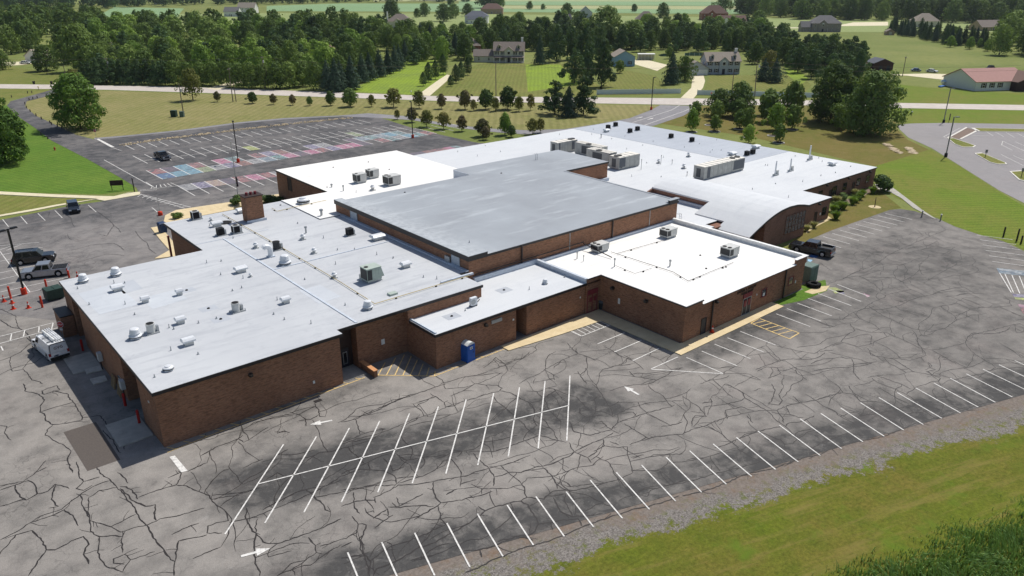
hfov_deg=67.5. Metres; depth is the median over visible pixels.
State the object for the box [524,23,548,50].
broadleaf tree
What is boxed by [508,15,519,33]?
broadleaf tree
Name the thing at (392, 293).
roof box
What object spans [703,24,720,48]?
broadleaf tree
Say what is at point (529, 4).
broadleaf tree
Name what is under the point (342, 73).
spruce tree
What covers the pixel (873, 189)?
ornamental grass
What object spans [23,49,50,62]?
garage
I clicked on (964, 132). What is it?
planting bed
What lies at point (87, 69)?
cedar tree
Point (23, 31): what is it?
broadleaf tree
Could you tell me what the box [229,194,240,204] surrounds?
shrub
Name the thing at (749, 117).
young tree
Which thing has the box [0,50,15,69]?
broadleaf tree
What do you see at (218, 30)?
broadleaf tree
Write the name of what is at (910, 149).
rock patch
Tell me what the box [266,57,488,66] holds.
power line
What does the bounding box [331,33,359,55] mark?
broadleaf tree
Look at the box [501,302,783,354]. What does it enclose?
sidewalk
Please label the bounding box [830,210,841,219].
ornamental grass
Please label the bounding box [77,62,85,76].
pine tree
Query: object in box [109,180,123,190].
road sign
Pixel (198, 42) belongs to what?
broadleaf tree
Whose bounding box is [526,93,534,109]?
crab apple tree
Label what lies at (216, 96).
crab apple tree
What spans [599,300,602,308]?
litter bin
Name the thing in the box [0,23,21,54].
broadleaf tree
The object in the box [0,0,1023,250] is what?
ground
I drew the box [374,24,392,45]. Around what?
broadleaf tree
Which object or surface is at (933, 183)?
lawn
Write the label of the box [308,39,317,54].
broadleaf tree
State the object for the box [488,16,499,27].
broadleaf tree
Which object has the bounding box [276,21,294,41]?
pine tree
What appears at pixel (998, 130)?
kerb island
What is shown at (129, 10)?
field
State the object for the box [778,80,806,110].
young tree
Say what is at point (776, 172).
flue stack
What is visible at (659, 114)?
access road
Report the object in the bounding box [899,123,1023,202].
parking lot
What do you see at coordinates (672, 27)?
broadleaf tree
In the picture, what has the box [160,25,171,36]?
broadleaf tree
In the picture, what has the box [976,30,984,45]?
spruce tree
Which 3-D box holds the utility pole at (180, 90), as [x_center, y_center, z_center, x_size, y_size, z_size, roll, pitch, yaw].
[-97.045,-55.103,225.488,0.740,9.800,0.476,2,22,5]
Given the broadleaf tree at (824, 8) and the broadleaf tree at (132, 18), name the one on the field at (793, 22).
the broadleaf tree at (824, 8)
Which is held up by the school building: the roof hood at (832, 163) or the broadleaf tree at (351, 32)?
the roof hood at (832, 163)
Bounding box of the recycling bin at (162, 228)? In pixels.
[156,221,166,232]
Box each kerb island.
[948,138,975,147]
[971,128,1023,131]
[974,152,1006,164]
[1009,170,1023,180]
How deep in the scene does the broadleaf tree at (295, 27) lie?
479.02 m
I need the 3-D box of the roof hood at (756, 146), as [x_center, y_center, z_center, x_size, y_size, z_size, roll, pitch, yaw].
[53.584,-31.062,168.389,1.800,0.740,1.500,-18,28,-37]
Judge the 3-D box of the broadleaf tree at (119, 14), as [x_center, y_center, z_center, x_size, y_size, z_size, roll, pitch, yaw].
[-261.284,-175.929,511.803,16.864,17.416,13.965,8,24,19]
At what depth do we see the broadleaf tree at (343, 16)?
510.55 m
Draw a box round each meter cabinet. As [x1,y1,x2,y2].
[96,351,102,368]
[118,379,125,397]
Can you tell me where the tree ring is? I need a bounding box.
[773,141,784,143]
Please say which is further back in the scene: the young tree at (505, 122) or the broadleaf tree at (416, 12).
the broadleaf tree at (416, 12)
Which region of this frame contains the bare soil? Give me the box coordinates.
[805,286,828,293]
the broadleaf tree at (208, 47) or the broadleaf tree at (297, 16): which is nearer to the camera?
the broadleaf tree at (208, 47)
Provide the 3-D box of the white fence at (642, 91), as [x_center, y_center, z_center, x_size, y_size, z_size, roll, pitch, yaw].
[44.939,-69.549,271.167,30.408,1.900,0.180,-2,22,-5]
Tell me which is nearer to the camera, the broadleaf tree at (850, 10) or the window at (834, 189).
the window at (834, 189)
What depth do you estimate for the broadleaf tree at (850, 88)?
212.46 m
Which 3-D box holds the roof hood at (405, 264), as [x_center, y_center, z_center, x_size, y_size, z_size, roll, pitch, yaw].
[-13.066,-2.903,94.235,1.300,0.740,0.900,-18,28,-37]
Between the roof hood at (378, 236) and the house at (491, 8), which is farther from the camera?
the house at (491, 8)
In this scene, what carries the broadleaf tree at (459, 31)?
on the ground at (910, 52)
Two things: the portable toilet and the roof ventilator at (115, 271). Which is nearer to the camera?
the portable toilet
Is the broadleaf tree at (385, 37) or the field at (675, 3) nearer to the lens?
the broadleaf tree at (385, 37)
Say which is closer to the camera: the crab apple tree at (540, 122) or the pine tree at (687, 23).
the crab apple tree at (540, 122)
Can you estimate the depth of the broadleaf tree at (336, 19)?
483.04 m
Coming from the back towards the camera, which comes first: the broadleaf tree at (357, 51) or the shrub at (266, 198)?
the broadleaf tree at (357, 51)
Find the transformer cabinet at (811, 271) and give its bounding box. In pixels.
[802,261,818,281]
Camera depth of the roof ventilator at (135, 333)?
75.32 m
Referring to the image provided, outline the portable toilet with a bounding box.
[461,339,475,362]
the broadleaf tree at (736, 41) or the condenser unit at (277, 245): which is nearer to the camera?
the condenser unit at (277, 245)
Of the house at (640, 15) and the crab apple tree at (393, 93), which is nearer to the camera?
the crab apple tree at (393, 93)
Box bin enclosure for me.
[53,305,77,337]
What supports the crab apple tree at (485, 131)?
on the ground at (910, 52)
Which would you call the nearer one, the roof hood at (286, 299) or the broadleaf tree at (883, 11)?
the roof hood at (286, 299)
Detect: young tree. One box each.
[497,111,510,133]
[614,59,625,72]
[665,46,674,57]
[684,107,700,130]
[689,100,703,115]
[707,100,724,117]
[710,114,723,130]
[730,97,748,116]
[733,109,744,127]
[737,107,757,127]
[740,124,758,142]
[758,87,779,110]
[759,94,783,118]
[760,102,792,128]
[772,123,786,140]
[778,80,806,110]
[782,104,807,127]
[829,107,847,128]
[868,199,880,207]
[944,36,957,46]
[964,36,975,48]
[984,38,993,50]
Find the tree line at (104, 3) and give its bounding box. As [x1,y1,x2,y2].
[0,0,469,8]
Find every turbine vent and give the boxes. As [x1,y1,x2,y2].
[311,247,316,253]
[331,271,337,278]
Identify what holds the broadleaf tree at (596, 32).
on the ground at (910, 52)
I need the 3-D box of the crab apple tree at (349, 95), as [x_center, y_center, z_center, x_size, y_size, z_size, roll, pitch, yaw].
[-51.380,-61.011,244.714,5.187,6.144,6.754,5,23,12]
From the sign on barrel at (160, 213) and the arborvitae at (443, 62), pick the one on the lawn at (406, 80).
the arborvitae at (443, 62)
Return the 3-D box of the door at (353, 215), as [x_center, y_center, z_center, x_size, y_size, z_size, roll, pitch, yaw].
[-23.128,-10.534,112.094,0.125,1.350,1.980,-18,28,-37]
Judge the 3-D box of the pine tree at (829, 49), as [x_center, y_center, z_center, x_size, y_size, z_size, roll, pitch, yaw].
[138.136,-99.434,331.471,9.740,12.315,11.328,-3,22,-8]
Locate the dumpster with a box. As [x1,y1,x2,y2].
[42,284,64,300]
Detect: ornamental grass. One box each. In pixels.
[804,225,812,230]
[809,221,818,227]
[829,202,839,210]
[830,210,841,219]
[832,195,842,201]
[835,201,843,209]
[840,200,850,208]
[847,195,858,204]
[850,188,859,194]
[856,191,865,199]
[868,185,877,193]
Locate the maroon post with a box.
[167,236,172,256]
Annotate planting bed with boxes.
[806,216,831,232]
[831,187,870,211]
[950,128,974,138]
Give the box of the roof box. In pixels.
[387,291,397,295]
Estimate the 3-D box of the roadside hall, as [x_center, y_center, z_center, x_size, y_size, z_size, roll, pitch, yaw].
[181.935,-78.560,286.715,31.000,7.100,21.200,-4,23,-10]
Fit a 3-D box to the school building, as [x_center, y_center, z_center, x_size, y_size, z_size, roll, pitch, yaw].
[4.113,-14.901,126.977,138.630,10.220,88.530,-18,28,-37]
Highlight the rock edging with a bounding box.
[122,117,351,145]
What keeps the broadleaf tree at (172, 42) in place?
on the ground at (910, 52)
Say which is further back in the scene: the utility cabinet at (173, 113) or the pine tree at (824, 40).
the pine tree at (824, 40)
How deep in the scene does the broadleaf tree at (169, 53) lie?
299.06 m
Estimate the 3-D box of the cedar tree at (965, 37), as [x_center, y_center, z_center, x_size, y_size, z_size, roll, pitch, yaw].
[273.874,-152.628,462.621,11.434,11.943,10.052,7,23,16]
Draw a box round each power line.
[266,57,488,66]
[501,61,757,68]
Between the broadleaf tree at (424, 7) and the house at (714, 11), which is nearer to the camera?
the house at (714, 11)
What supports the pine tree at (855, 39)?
on the ground at (910, 52)
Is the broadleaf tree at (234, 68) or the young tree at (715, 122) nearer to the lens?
the young tree at (715, 122)
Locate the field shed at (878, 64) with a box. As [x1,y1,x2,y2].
[866,57,894,70]
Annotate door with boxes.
[340,347,349,367]
[350,211,357,220]
[451,255,459,266]
[468,344,473,360]
[587,291,597,312]
[700,317,706,334]
[707,167,710,177]
[741,296,751,315]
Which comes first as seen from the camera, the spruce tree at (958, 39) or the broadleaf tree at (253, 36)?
the broadleaf tree at (253, 36)
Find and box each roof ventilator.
[77,273,88,283]
[110,266,121,276]
[128,327,141,339]
[162,364,173,372]
[279,254,290,265]
[297,197,309,204]
[362,300,372,310]
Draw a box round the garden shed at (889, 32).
[884,29,894,34]
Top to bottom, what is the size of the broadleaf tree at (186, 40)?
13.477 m
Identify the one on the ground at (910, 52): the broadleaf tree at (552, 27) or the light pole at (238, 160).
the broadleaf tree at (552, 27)
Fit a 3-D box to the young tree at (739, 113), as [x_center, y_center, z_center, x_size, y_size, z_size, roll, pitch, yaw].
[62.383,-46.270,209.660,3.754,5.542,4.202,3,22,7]
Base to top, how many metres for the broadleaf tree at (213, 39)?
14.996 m
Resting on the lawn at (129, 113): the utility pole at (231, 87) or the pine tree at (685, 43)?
the utility pole at (231, 87)
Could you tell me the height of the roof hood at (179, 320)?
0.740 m
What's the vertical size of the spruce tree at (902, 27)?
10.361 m
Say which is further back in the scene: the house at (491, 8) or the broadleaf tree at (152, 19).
the house at (491, 8)
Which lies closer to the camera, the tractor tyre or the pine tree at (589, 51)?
the tractor tyre
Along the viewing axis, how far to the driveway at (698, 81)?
289.93 m
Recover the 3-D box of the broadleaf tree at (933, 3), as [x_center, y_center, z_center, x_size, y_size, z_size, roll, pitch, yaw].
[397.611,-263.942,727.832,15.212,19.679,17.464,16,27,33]
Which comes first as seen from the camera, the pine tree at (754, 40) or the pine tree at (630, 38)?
the pine tree at (754, 40)
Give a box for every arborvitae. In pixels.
[419,72,427,85]
[423,62,433,79]
[431,60,440,78]
[438,53,448,72]
[447,75,453,84]
[451,64,460,81]
[457,61,465,78]
[463,57,471,73]
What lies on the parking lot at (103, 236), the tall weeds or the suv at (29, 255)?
the suv at (29, 255)
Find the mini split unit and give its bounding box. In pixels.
[469,296,479,306]
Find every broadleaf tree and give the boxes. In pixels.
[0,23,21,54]
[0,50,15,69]
[0,97,6,112]
[0,102,29,165]
[9,21,38,51]
[20,18,43,45]
[30,44,59,71]
[45,23,92,70]
[45,72,106,130]
[49,21,73,64]
[66,68,80,76]
[70,21,92,43]
[71,45,90,70]
[77,12,94,24]
[83,43,115,68]
[86,20,104,40]
[89,17,107,31]
[92,31,116,47]
[94,41,106,51]
[95,30,112,40]
[105,47,122,61]
[106,15,125,34]
[107,11,132,23]
[108,21,124,31]
[108,29,120,47]
[109,43,136,68]
[116,24,141,37]
[123,34,151,54]
[125,14,137,25]
[126,40,140,51]
[131,48,158,78]
[135,15,157,34]
[136,22,153,47]
[143,9,162,24]
[146,35,157,53]
[147,15,158,25]
[149,36,172,60]
[156,46,182,75]
[160,14,181,26]
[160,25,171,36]
[161,18,192,39]
[163,59,179,85]
[165,37,180,51]
[165,47,185,64]
[168,31,184,55]
[175,61,192,83]
[175,67,203,99]
[180,37,197,61]
[180,40,196,64]
[185,10,201,37]
[188,40,215,63]
[189,15,202,37]
[189,16,217,40]
[189,41,220,71]
[190,44,214,81]
[191,61,214,85]
[202,26,230,39]
[203,62,221,85]
[205,35,221,52]
[211,60,237,85]
[214,36,233,62]
[216,43,240,63]
[217,17,231,37]
[218,23,232,39]
[226,61,249,87]
[229,20,241,42]
[231,20,257,46]
[234,47,250,66]
[237,61,259,87]
[239,31,260,47]
[242,37,259,55]
[244,32,261,44]
[245,46,272,81]
[250,13,264,30]
[250,62,274,87]
[255,21,270,37]
[257,17,277,37]
[264,41,284,53]
[264,61,285,88]
[265,46,282,65]
[267,13,280,31]
[268,34,286,58]
[275,17,287,23]
[275,21,287,33]
[278,61,304,87]
[279,39,297,62]
[288,51,304,66]
[289,59,308,86]
[291,13,303,23]
[291,29,307,44]
[294,20,302,30]
[295,38,310,54]
[297,15,321,39]
[299,53,316,81]
[303,58,324,89]
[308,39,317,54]
[309,41,334,74]
[314,13,328,31]
[322,27,335,43]
[326,21,336,29]
[328,53,346,76]
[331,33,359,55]
[332,25,340,36]
[333,17,347,27]
[334,41,364,70]
[338,12,348,27]
[342,12,364,28]
[344,17,365,29]
[344,28,360,46]
[352,48,364,63]
[357,36,372,47]
[358,38,375,64]
[364,15,375,28]
[364,31,378,51]
[369,18,389,41]
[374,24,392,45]
[375,24,396,50]
[382,0,401,18]
[391,26,407,45]
[392,19,409,33]
[392,34,401,49]
[398,35,412,56]
[403,18,425,35]
[407,25,420,38]
[407,31,417,44]
[413,37,430,60]
[414,8,420,17]
[418,2,430,16]
[422,32,433,54]
[424,20,435,32]
[430,28,437,49]
[432,35,449,60]
[434,3,453,20]
[436,24,451,38]
[447,0,454,4]
[447,3,459,17]
[448,24,458,42]
[451,28,464,38]
[456,32,471,59]
[458,21,466,29]
[460,3,474,14]
[464,24,476,38]
[473,17,487,35]
[474,0,504,6]
[474,34,485,48]
[481,28,501,48]
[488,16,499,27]
[491,26,498,45]
[494,14,507,32]
[495,0,505,6]
[495,13,508,24]
[506,24,525,41]
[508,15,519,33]
[511,22,526,34]
[512,29,528,49]
[514,11,528,25]
[515,13,526,25]
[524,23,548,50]
[526,1,532,9]
[540,16,551,27]
[541,24,560,48]
[561,2,574,15]
[571,11,582,22]
[576,30,584,50]
[577,23,583,42]
[580,4,630,31]
[589,26,607,46]
[604,24,615,44]
[611,20,647,48]
[631,4,637,11]
[640,13,650,20]
[645,29,656,50]
[646,16,663,33]
[652,24,660,41]
[656,2,669,17]
[656,28,671,49]
[661,16,673,28]
[661,18,670,27]
[668,23,676,40]
[672,12,682,20]
[676,55,698,81]
[682,13,690,21]
[694,23,700,32]
[700,16,713,26]
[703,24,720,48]
[703,88,734,116]
[707,21,721,35]
[711,0,734,10]
[715,15,724,26]
[715,20,723,29]
[721,19,738,28]
[721,26,732,49]
[721,32,731,51]
[725,80,758,115]
[730,0,749,13]
[730,27,746,51]
[734,17,743,26]
[740,25,759,50]
[744,0,758,14]
[746,40,764,63]
[750,9,766,20]
[753,17,765,24]
[758,0,774,15]
[760,31,773,43]
[760,50,778,70]
[765,21,775,34]
[772,0,791,17]
[773,22,791,34]
[776,37,794,64]
[787,0,799,16]
[792,0,814,18]
[797,0,817,18]
[802,43,822,70]
[807,59,857,123]
[814,0,831,16]
[828,0,842,17]
[828,33,839,45]
[829,68,912,136]
[832,77,866,113]
[836,43,847,56]
[837,0,860,18]
[843,0,859,19]
[850,50,869,76]
[857,0,875,19]
[858,0,874,18]
[874,0,892,18]
[876,0,890,20]
[889,0,906,16]
[892,0,907,19]
[897,0,921,19]
[916,0,931,13]
[928,0,937,17]
[930,0,954,19]
[941,0,968,22]
[960,0,971,20]
[961,0,985,22]
[976,0,991,19]
[983,0,996,19]
[985,1,1008,20]
[986,23,1017,54]
[990,16,1019,44]
[991,17,1023,45]
[995,9,1014,30]
[997,9,1023,41]
[1004,0,1019,9]
[1014,24,1023,53]
[1015,30,1023,53]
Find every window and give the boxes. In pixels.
[287,177,291,190]
[761,287,767,297]
[788,276,793,285]
[821,206,826,215]
[831,186,836,196]
[842,182,846,190]
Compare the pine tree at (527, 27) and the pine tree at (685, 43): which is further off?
the pine tree at (527, 27)
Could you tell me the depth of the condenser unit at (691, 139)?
174.46 m
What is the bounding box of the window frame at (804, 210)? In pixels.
[784,210,806,234]
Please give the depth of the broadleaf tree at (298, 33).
394.51 m
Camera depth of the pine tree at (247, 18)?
523.80 m
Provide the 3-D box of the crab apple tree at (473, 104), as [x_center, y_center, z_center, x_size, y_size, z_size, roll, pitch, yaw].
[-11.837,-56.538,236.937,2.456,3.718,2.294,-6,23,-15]
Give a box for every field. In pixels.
[0,13,992,31]
[104,7,183,17]
[267,3,746,13]
[373,0,735,0]
[459,1,734,5]
[503,6,735,8]
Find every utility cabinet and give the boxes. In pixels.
[170,110,177,116]
[179,111,184,116]
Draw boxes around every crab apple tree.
[213,91,220,101]
[245,92,257,102]
[269,93,277,104]
[289,94,296,103]
[306,96,312,104]
[324,91,335,105]
[341,88,358,106]
[366,94,375,106]
[384,88,401,106]
[394,109,399,117]
[406,107,418,120]
[412,90,425,105]
[418,109,433,126]
[435,112,451,128]
[436,93,446,108]
[456,90,472,107]
[456,115,466,128]
[465,54,472,61]
[469,99,477,110]
[473,118,491,136]
[477,88,494,107]
[480,126,492,137]
[491,97,499,110]
[499,85,517,108]
[507,125,516,136]
[514,96,523,109]
[525,118,537,133]
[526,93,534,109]
[537,118,544,132]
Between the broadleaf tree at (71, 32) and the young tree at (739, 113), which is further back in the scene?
the broadleaf tree at (71, 32)
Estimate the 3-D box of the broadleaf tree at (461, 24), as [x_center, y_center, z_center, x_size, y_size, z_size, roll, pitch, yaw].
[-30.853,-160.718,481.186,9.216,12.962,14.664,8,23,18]
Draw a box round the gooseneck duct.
[261,244,274,257]
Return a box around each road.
[0,84,1023,109]
[94,105,689,139]
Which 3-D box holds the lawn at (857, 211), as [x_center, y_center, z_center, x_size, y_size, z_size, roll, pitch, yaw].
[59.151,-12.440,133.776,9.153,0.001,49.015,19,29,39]
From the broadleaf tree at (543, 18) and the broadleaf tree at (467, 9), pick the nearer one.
the broadleaf tree at (543, 18)
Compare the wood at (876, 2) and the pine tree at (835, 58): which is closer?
the pine tree at (835, 58)
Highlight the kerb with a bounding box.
[947,127,967,137]
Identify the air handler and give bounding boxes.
[550,138,577,151]
[575,141,607,155]
[586,147,616,165]
[609,151,639,169]
[693,155,744,179]
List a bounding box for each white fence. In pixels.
[597,88,680,94]
[697,89,813,96]
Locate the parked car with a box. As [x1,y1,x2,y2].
[926,69,938,72]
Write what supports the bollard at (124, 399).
on the parking lot at (408, 461)
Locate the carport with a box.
[637,53,654,59]
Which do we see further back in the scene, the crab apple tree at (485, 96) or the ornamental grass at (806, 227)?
the crab apple tree at (485, 96)
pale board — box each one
[85,365,102,373]
[90,375,107,384]
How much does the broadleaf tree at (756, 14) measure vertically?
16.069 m
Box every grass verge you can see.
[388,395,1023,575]
[774,280,826,304]
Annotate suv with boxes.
[10,247,56,265]
[66,199,80,213]
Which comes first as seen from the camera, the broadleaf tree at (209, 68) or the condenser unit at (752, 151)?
the condenser unit at (752, 151)
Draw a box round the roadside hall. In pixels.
[942,67,1023,90]
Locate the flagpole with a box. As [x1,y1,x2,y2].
[230,141,238,194]
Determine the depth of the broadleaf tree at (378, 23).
464.12 m
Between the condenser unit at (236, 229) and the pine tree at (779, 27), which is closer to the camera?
the condenser unit at (236, 229)
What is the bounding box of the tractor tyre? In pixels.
[806,280,820,287]
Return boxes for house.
[223,7,241,16]
[237,2,258,12]
[386,12,413,27]
[465,11,488,23]
[470,39,480,51]
[473,37,524,62]
[481,3,503,13]
[580,6,592,17]
[611,48,634,65]
[635,11,651,19]
[688,48,741,74]
[699,5,728,19]
[717,15,746,22]
[798,15,842,31]
[909,13,939,26]
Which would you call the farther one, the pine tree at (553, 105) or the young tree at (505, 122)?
the pine tree at (553, 105)
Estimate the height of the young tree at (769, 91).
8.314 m
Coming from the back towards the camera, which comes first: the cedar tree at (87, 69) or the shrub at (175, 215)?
the cedar tree at (87, 69)
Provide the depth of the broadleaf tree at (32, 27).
442.39 m
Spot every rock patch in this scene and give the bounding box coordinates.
[882,143,902,153]
[904,147,917,153]
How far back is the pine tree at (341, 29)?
423.57 m
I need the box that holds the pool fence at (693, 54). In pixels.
[685,53,702,55]
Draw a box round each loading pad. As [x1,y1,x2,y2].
[63,352,100,374]
[105,415,153,446]
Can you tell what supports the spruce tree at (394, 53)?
on the lawn at (406, 80)
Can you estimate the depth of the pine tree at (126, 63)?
291.61 m
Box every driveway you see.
[208,78,248,89]
[422,75,449,95]
[635,60,666,70]
[681,75,704,97]
[774,22,887,27]
[897,73,945,79]
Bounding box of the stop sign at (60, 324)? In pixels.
[57,321,64,339]
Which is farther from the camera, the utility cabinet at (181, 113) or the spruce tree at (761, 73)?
the spruce tree at (761, 73)
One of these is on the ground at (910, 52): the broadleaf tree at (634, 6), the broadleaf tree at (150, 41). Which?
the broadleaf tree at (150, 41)
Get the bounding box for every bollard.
[39,296,43,307]
[79,339,83,350]
[122,393,126,405]
[135,409,140,422]
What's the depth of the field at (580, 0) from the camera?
1267.88 m
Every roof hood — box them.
[109,283,124,291]
[140,295,149,303]
[173,315,185,324]
[174,288,183,295]
[180,335,195,346]
[210,220,222,226]
[233,264,247,273]
[235,207,241,213]
[279,295,290,303]
[369,232,385,240]
[399,260,411,268]
[727,151,737,155]
[751,144,760,148]
[828,161,836,165]
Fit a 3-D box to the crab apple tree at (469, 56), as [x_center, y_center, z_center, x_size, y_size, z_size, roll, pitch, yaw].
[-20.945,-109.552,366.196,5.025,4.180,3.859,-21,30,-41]
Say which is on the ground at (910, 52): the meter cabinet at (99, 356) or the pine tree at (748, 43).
the pine tree at (748, 43)
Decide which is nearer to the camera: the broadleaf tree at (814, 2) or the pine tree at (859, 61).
the pine tree at (859, 61)
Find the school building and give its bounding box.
[59,121,877,446]
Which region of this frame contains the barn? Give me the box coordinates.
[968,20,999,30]
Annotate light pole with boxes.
[0,226,27,294]
[232,120,239,162]
[409,101,413,137]
[650,77,655,109]
[942,88,954,122]
[944,116,959,156]
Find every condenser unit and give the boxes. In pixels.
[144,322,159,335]
[189,210,202,220]
[215,226,226,236]
[229,301,243,313]
[230,224,242,234]
[272,240,282,251]
[344,227,355,236]
[688,137,694,141]
[743,150,750,155]
[750,149,755,154]
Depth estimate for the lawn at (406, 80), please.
302.95 m
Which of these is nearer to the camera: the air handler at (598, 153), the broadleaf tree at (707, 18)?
the air handler at (598, 153)
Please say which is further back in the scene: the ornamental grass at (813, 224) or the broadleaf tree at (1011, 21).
the broadleaf tree at (1011, 21)
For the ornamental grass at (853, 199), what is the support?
on the lawn at (857, 211)
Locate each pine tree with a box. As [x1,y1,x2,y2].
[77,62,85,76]
[82,20,90,29]
[88,52,107,68]
[100,58,119,83]
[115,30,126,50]
[117,58,134,83]
[134,58,157,83]
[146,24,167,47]
[152,59,172,84]
[157,43,168,68]
[232,10,246,25]
[240,13,252,20]
[255,39,267,52]
[264,37,280,55]
[268,27,280,36]
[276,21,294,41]
[281,32,294,43]
[287,14,297,35]
[294,43,308,53]
[304,26,324,42]
[305,15,321,39]
[335,25,344,37]
[353,16,376,38]
[372,13,381,34]
[405,39,424,63]
[431,31,454,56]
[444,31,455,53]
[465,30,475,50]
[479,27,488,47]
[497,26,510,41]
[523,19,533,42]
[533,17,543,34]
[537,79,565,113]
[542,20,550,40]
[544,24,567,61]
[551,10,562,24]
[557,13,571,32]
[557,47,586,82]
[559,25,580,59]
[561,23,569,46]
[571,76,600,114]
[575,11,590,28]
[578,23,596,56]
[582,40,597,75]
[585,38,616,86]
[590,25,612,59]
[612,24,628,49]
[612,30,623,47]
[625,26,636,46]
[631,30,649,51]
[643,21,656,43]
[667,26,683,51]
[671,27,690,49]
[675,21,687,46]
[684,28,695,49]
[685,22,694,40]
[691,30,708,51]
[696,23,706,37]
[705,18,715,29]
[718,22,735,43]
[719,23,727,38]
[743,29,759,49]
[744,37,762,57]
[758,36,767,58]
[759,24,771,37]
[761,40,779,62]
[765,35,772,52]
[771,30,782,45]
[773,23,782,37]
[780,32,788,45]
[783,41,808,72]
[785,39,805,66]
[791,31,800,37]
[802,35,812,51]
[803,47,823,78]
[810,35,817,43]
[813,48,826,75]
[815,36,828,47]
[815,53,839,77]
[817,34,830,47]
[821,43,830,65]
[821,43,838,66]
[836,52,852,72]
[839,39,854,52]
[840,52,858,71]
[841,43,856,60]
[850,47,861,71]
[851,35,858,48]
[854,49,868,78]
[858,40,871,66]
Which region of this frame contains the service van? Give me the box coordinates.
[31,328,69,360]
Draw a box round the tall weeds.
[821,496,1023,575]
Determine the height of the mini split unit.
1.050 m
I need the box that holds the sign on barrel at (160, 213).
[157,198,162,215]
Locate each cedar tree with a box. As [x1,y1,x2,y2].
[81,58,100,83]
[86,56,109,83]
[98,57,111,82]
[108,58,132,84]
[122,58,150,84]
[145,60,162,84]
[885,20,895,33]
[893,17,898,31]
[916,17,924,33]
[919,24,928,38]
[919,26,933,40]
[937,24,950,43]
[938,20,943,32]
[962,25,969,44]
[973,28,977,43]
[978,31,990,46]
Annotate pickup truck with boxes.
[20,260,70,279]
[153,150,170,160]
[788,238,835,256]
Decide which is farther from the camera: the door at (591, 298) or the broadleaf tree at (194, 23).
the broadleaf tree at (194, 23)
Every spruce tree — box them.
[315,59,334,91]
[320,57,347,91]
[336,59,348,90]
[343,54,362,89]
[355,52,371,82]
[365,52,378,79]
[373,48,391,76]
[382,47,395,73]
[390,45,403,70]
[396,44,406,67]
[401,40,408,61]
[451,32,457,54]
[531,35,548,64]
[556,85,581,117]
[659,50,683,84]
[752,57,771,80]
[764,57,787,82]
[896,20,904,35]
[901,20,910,35]
[908,18,916,33]
[909,22,918,36]
[930,27,939,41]
[944,28,955,43]
[953,28,963,45]
[975,26,980,41]
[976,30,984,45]
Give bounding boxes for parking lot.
[0,90,483,383]
[0,209,1023,575]
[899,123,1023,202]
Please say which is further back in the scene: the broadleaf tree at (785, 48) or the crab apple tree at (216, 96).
the broadleaf tree at (785, 48)
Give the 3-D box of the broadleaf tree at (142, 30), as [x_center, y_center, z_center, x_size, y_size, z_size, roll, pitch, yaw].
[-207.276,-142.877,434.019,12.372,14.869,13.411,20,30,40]
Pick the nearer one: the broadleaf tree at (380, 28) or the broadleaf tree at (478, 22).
the broadleaf tree at (380, 28)
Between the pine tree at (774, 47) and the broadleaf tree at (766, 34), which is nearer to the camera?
the pine tree at (774, 47)
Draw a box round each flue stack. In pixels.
[772,161,778,175]
[787,158,793,171]
[807,145,812,159]
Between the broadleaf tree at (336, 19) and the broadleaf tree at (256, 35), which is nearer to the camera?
the broadleaf tree at (256, 35)
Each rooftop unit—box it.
[352,171,366,183]
[359,262,383,283]
[365,167,378,178]
[382,173,400,185]
[590,240,609,252]
[659,225,677,238]
[720,243,739,258]
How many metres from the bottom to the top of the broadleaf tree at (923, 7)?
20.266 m
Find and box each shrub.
[170,212,183,218]
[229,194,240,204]
[262,195,274,201]
[268,196,283,202]
[839,192,848,199]
[873,174,893,191]
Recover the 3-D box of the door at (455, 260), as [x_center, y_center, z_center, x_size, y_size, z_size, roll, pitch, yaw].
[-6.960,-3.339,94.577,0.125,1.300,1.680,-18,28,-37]
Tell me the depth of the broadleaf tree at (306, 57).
294.62 m
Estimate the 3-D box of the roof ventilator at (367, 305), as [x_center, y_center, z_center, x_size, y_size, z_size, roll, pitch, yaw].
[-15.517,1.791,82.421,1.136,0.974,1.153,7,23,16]
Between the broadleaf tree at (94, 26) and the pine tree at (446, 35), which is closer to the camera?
the pine tree at (446, 35)
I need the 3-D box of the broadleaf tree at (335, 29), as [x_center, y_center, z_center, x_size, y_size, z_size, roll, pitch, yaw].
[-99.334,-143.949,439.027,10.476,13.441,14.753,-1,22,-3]
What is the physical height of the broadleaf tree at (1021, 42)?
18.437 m
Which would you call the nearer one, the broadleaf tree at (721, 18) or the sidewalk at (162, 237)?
the sidewalk at (162, 237)
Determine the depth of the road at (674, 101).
261.68 m
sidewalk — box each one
[0,191,139,216]
[151,227,174,258]
[164,194,278,221]
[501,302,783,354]
[875,184,936,219]
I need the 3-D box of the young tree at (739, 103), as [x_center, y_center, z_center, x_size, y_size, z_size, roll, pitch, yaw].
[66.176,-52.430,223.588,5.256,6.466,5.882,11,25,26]
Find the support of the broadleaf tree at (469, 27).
on the ground at (910, 52)
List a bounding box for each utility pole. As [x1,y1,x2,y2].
[178,84,184,116]
[227,67,236,101]
[754,60,759,95]
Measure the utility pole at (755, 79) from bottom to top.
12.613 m
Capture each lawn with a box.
[0,66,60,83]
[0,89,48,99]
[0,105,133,193]
[0,195,90,214]
[25,91,656,137]
[353,60,446,94]
[431,63,601,96]
[525,64,577,91]
[597,69,667,94]
[662,106,928,165]
[704,75,811,92]
[784,66,807,83]
[785,186,900,248]
[875,149,1023,249]
[888,83,1023,104]
[892,108,1023,123]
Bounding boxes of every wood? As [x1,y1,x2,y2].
[0,1,350,38]
[734,0,1008,8]
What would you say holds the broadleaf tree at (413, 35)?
on the ground at (910, 52)

